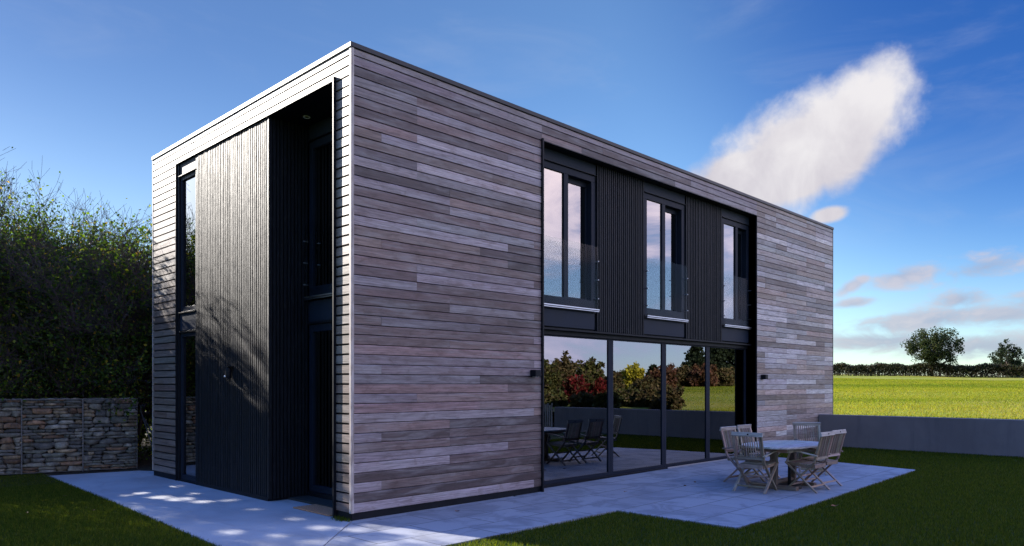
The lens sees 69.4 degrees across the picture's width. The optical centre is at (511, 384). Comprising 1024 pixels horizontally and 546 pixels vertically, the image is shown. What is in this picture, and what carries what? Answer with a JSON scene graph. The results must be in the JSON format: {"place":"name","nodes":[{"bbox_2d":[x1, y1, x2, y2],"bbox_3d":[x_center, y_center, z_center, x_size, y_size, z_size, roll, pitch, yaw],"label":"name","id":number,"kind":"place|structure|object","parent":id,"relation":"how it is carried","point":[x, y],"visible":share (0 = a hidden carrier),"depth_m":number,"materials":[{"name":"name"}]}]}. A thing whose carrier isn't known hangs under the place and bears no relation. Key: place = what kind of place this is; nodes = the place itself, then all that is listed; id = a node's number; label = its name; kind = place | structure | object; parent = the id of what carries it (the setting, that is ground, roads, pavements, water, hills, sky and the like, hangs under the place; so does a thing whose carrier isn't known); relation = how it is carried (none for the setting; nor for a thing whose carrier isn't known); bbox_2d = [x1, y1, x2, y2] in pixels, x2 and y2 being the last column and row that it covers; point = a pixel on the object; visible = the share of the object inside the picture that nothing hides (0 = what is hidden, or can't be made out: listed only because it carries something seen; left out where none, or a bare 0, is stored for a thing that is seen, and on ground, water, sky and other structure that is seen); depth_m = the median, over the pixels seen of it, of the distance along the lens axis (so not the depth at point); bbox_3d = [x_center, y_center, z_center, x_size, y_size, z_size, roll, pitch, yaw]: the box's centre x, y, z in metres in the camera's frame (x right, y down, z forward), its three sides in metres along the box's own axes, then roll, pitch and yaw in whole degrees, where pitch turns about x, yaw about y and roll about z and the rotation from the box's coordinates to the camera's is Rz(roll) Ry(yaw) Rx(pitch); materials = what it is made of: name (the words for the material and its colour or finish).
{"place":"outdoors","nodes":[
{"label":"outdoors","id":0,"kind":"place"},
{"bbox_2d":[0,426,154,486],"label":"soil bed","id":1,"kind":"object","parent":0,"point":[144,464],"visible":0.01,"depth_m":15.44,"materials":[{"name":"brown soil"}]},
{"bbox_2d":[0,398,22,474],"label":"gabion basket","id":2,"kind":"object","parent":1,"relation":"on","point":[10,437],"visible":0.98,"depth_m":14.47,"materials":[{"name":"stone"}]},
{"bbox_2d":[0,146,72,301],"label":"broadleaf tree","id":3,"kind":"object","parent":1,"relation":"on","point":[32,266],"visible":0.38,"depth_m":15.66,"materials":[{"name":"green plant"}]},
{"bbox_2d":[0,289,102,458],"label":"broadleaf tree","id":4,"kind":"object","parent":1,"relation":"on","point":[7,390],"visible":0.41,"depth_m":15.51,"materials":[{"name":"green plant"}]},
{"bbox_2d":[22,398,82,473],"bbox_3d":[-9.443,1.018,15.230,1.108,1.503,1.082,0,0,-30],"label":"gabion basket","id":5,"kind":"object","parent":1,"relation":"on","point":[52,440],"visible":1,"depth_m":14.81,"materials":[{"name":"stone"}]},
{"bbox_2d":[0,200,108,432],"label":"broadleaf tree","id":6,"kind":"object","parent":1,"relation":"on","point":[40,270],"visible":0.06,"depth_m":16.24,"materials":[{"name":"green plant"}]},
{"bbox_2d":[0,158,151,453],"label":"broadleaf tree","id":7,"kind":"object","parent":1,"relation":"on","point":[38,224],"visible":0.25,"depth_m":16.33,"materials":[{"name":"green plant"}]},
{"bbox_2d":[0,185,154,447],"bbox_3d":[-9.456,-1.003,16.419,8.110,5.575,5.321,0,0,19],"label":"broadleaf tree","id":8,"kind":"object","parent":1,"relation":"on","point":[105,390],"visible":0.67,"depth_m":15.44,"materials":[{"name":"green plant"}]},
{"bbox_2d":[3,228,154,460],"bbox_3d":[-10.044,-0.806,17.574,8.311,5.186,5.352,0,0,3],"label":"broadleaf tree","id":9,"kind":"object","parent":1,"relation":"on","point":[146,399],"visible":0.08,"depth_m":16.31,"materials":[{"name":"green plant"}]},
{"bbox_2d":[19,304,151,450],"bbox_3d":[-8.049,-0.760,18.533,5.630,5.093,6.587,0,0,21],"label":"broadleaf tree","id":10,"kind":"object","parent":1,"relation":"on","point":[146,409],"visible":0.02,"depth_m":16.68,"materials":[{"name":"green plant"}]},
{"bbox_2d":[81,397,137,470],"bbox_3d":[-8.629,1.018,15.837,1.093,1.498,1.312,0,0,-30],"label":"gabion basket","id":11,"kind":"object","parent":1,"relation":"on","point":[109,443],"visible":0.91,"depth_m":15.31,"materials":[{"name":"stone"}]},
{"bbox_2d":[140,409,151,446],"bbox_3d":[-7.715,1.140,15.729,0.566,1.260,0.026,0,0,22],"label":"garden stake","id":12,"kind":"object","parent":1,"relation":"on","point":[146,428],"visible":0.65,"depth_m":15.75,"materials":[{"name":"grey wood"}]},
{"bbox_2d":[51,471,513,545],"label":"path","id":13,"kind":"structure","parent":0,"point":[217,517],"depth_m":10.29,"materials":[{"name":"concrete"}]},
{"bbox_2d":[293,504,331,515],"bbox_3d":[-2.573,1.755,10.447,0.960,0.017,0.620,0,0,45],"label":"doormat","id":14,"kind":"object","parent":13,"relation":"on","point":[320,509],"visible":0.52,"depth_m":10.35,"materials":[{"name":"grey fabric"}]},
{"bbox_2d":[331,515,351,521],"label":"weeds","id":15,"kind":"object","parent":13,"relation":"on","point":[339,518],"visible":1,"depth_m":9.60,"materials":[{"name":"green plant"}]},
{"bbox_2d":[0,446,1023,545],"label":"lawn","id":16,"kind":"structure","parent":0,"point":[761,524],"depth_m":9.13,"materials":[{"name":"green plant"}]},
{"bbox_2d":[0,473,221,545],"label":"lawn grass","id":17,"kind":"structure","parent":16,"relation":"on","point":[46,516],"depth_m":9.59,"materials":[{"name":"green plant"}]},
{"bbox_2d":[151,41,833,520],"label":"house","id":18,"kind":"structure","parent":16,"relation":"on","point":[383,285],"depth_m":11.83,"materials":[{"name":"wood"}]},
{"bbox_2d":[181,171,195,311],"bbox_3d":[-5.767,-2.564,13.371,0.725,2.473,0.160,0,0,45],"label":"window","id":19,"kind":"structure","parent":18,"relation":"in","point":[188,182],"depth_m":13.41,"materials":[{"name":"clear glass"}]},
{"bbox_2d":[181,332,195,481],"bbox_3d":[-5.767,0.396,13.371,0.725,2.678,0.160,0,0,45],"label":"window","id":20,"kind":"structure","parent":18,"relation":"in","point":[188,340],"depth_m":13.41,"materials":[{"name":"glass"}]},
{"bbox_2d":[224,366,233,378],"bbox_3d":[-4.594,-0.198,11.986,0.150,0.205,0.144,0,0,45],"label":"security light","id":21,"kind":"object","parent":18,"relation":"attached to","point":[228,371],"visible":1,"depth_m":11.95,"materials":[{"name":"black metal"}]},
{"bbox_2d":[309,133,331,296],"bbox_3d":[-2.474,-2.595,11.025,1.848,2.410,0.160,0,0,45],"label":"window","id":22,"kind":"structure","parent":18,"relation":"in","point":[320,150],"depth_m":11.44,"materials":[{"name":"black glass"}]},
{"bbox_2d":[309,322,331,494],"bbox_3d":[-2.503,0.361,10.995,1.848,2.608,0.080,0,0,45],"label":"door","id":23,"kind":"structure","parent":18,"relation":"in","point":[320,335],"depth_m":11.45,"materials":[{"name":"metal"}]},
{"bbox_2d":[530,370,540,376],"bbox_3d":[0.379,-0.183,11.960,0.127,0.114,0.124,0,0,45],"label":"wall light","id":24,"kind":"object","parent":18,"relation":"attached to","point":[535,373],"visible":1,"depth_m":11.92,"materials":[{"name":"black metal"}]},
{"bbox_2d":[544,160,594,307],"bbox_3d":[0.924,-2.595,13.003,0.160,2.410,1.530,0,0,45],"label":"window","id":25,"kind":"structure","parent":18,"relation":"in","point":[569,194],"depth_m":13.13,"materials":[{"name":"clear glass"}]},
{"bbox_2d":[544,334,610,484],"bbox_3d":[1.076,0.425,13.168,0.060,2.568,2.176,0,0,45],"label":"sliding door","id":26,"kind":"structure","parent":18,"relation":"in","point":[577,370],"depth_m":13.23,"materials":[{"name":"clear glass"}]},
{"bbox_2d":[611,339,663,474],"bbox_3d":[2.476,0.425,14.590,0.060,2.568,1.806,0,0,45],"label":"sliding door","id":27,"kind":"structure","parent":18,"relation":"in","point":[637,367],"depth_m":14.55,"materials":[{"name":"clear glass"}]},
{"bbox_2d":[644,193,683,318],"bbox_3d":[3.068,-2.595,15.179,0.160,2.410,1.500,0,0,45],"label":"window","id":28,"kind":"structure","parent":18,"relation":"in","point":[663,218],"depth_m":15.09,"materials":[{"name":"clear glass"}]},
{"bbox_2d":[664,343,707,467],"bbox_3d":[3.729,0.425,15.862,0.060,2.568,1.756,0,0,45],"label":"sliding door","id":29,"kind":"structure","parent":18,"relation":"in","point":[685,366],"depth_m":15.83,"materials":[{"name":"clear glass"}]},
{"bbox_2d":[708,346,745,460],"bbox_3d":[4.971,0.425,17.123,0.060,2.568,1.776,0,0,45],"label":"sliding door","id":30,"kind":"structure","parent":18,"relation":"in","point":[726,366],"depth_m":17.00,"materials":[{"name":"clear glass"}]},
{"bbox_2d":[722,218,748,326],"bbox_3d":[5.154,-2.595,17.297,0.160,2.410,1.305,0,0,45],"label":"window","id":31,"kind":"structure","parent":18,"relation":"in","point":[735,236],"depth_m":17.26,"materials":[{"name":"clear glass"}]},
{"bbox_2d":[0,0,1023,375],"label":"sky","id":32,"kind":"structure","parent":0,"point":[896,127],"materials":[{"name":"blue"}]},
{"bbox_2d":[325,456,914,545],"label":"patio","id":33,"kind":"structure","parent":0,"point":[709,496],"depth_m":10.84,"materials":[{"name":"grey concrete"}]},
{"bbox_2d":[719,426,765,481],"bbox_3d":[4.145,1.255,13.278,0.592,0.989,0.627,0,0,-43],"label":"folding chair","id":34,"kind":"object","parent":33,"relation":"on","point":[727,437],"visible":0.56,"depth_m":13.32,"materials":[{"name":"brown wood"}]},
{"bbox_2d":[731,432,778,493],"bbox_3d":[3.991,1.261,12.149,0.592,0.989,0.627,0,0,43],"label":"folding chair","id":35,"kind":"object","parent":33,"relation":"on","point":[756,462],"visible":0.99,"depth_m":12.04,"materials":[{"name":"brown wood"}]},
{"bbox_2d":[736,424,780,479],"bbox_3d":[4.606,1.250,13.804,0.627,0.989,0.592,0,0,45],"label":"folding chair","id":36,"kind":"object","parent":33,"relation":"on","point":[744,428],"visible":0.38,"depth_m":13.90,"materials":[{"name":"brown wood"}]},
{"bbox_2d":[742,440,818,490],"bbox_3d":[4.644,1.375,12.644,1.096,0.735,1.800,0,0,45],"label":"garden table","id":37,"kind":"object","parent":33,"relation":"on","point":[784,446],"visible":0.72,"depth_m":12.38,"materials":[{"name":"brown wood"}]},
{"bbox_2d":[778,466,801,488],"bbox_3d":[4.688,1.533,12.489,0.395,0.420,0.395,0,0,45],"label":"parasol base","id":38,"kind":"object","parent":33,"relation":"on","point":[789,478],"visible":0.44,"depth_m":12.46,"materials":[{"name":"black metal"}]},
{"bbox_2d":[785,431,834,493],"bbox_3d":[4.910,1.257,12.200,0.627,0.989,0.592,0,0,45],"label":"folding chair","id":39,"kind":"object","parent":33,"relation":"on","point":[824,445],"visible":0.94,"depth_m":12.09,"materials":[{"name":"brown wood"}]},
{"bbox_2d":[793,422,827,474],"bbox_3d":[5.825,1.241,14.447,0.592,0.989,0.627,0,0,10],"label":"folding chair","id":40,"kind":"object","parent":33,"relation":"on","point":[802,424],"visible":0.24,"depth_m":14.68,"materials":[{"name":"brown wood"}]},
{"bbox_2d":[798,429,846,485],"bbox_3d":[5.308,1.252,12.662,0.592,0.989,0.627,0,0,-43],"label":"folding chair","id":41,"kind":"object","parent":33,"relation":"on","point":[837,443],"visible":0.62,"depth_m":12.59,"materials":[{"name":"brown wood"}]},
{"bbox_2d":[833,374,1023,419],"bbox_3d":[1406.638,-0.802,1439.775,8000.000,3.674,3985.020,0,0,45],"label":"field","id":42,"kind":"structure","parent":0,"point":[911,377],"depth_m":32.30,"materials":[{"name":"green plant"}]},
{"bbox_2d":[833,362,1023,377],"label":"hedge","id":43,"kind":"object","parent":42,"relation":"on","point":[989,370],"visible":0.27,"depth_m":105.26,"materials":[{"name":"green plant"}]},
{"bbox_2d":[900,326,964,374],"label":"tree","id":44,"kind":"object","parent":42,"relation":"on","point":[932,351],"visible":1,"depth_m":104.55,"materials":[{"name":"green plant"}]},
{"bbox_2d":[988,338,1023,374],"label":"broadleaf tree","id":45,"kind":"object","parent":42,"relation":"on","point":[1009,355],"visible":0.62,"depth_m":107.40,"materials":[{"name":"green plant"}]},
{"label":"ground","id":46,"kind":"structure","parent":0,"visible":0},
{"bbox_2d":[819,414,1023,456],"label":"retaining wall","id":47,"kind":"structure","parent":46,"relation":"on","point":[1000,437],"depth_m":18.18,"materials":[{"name":"grey concrete"}]}
]}

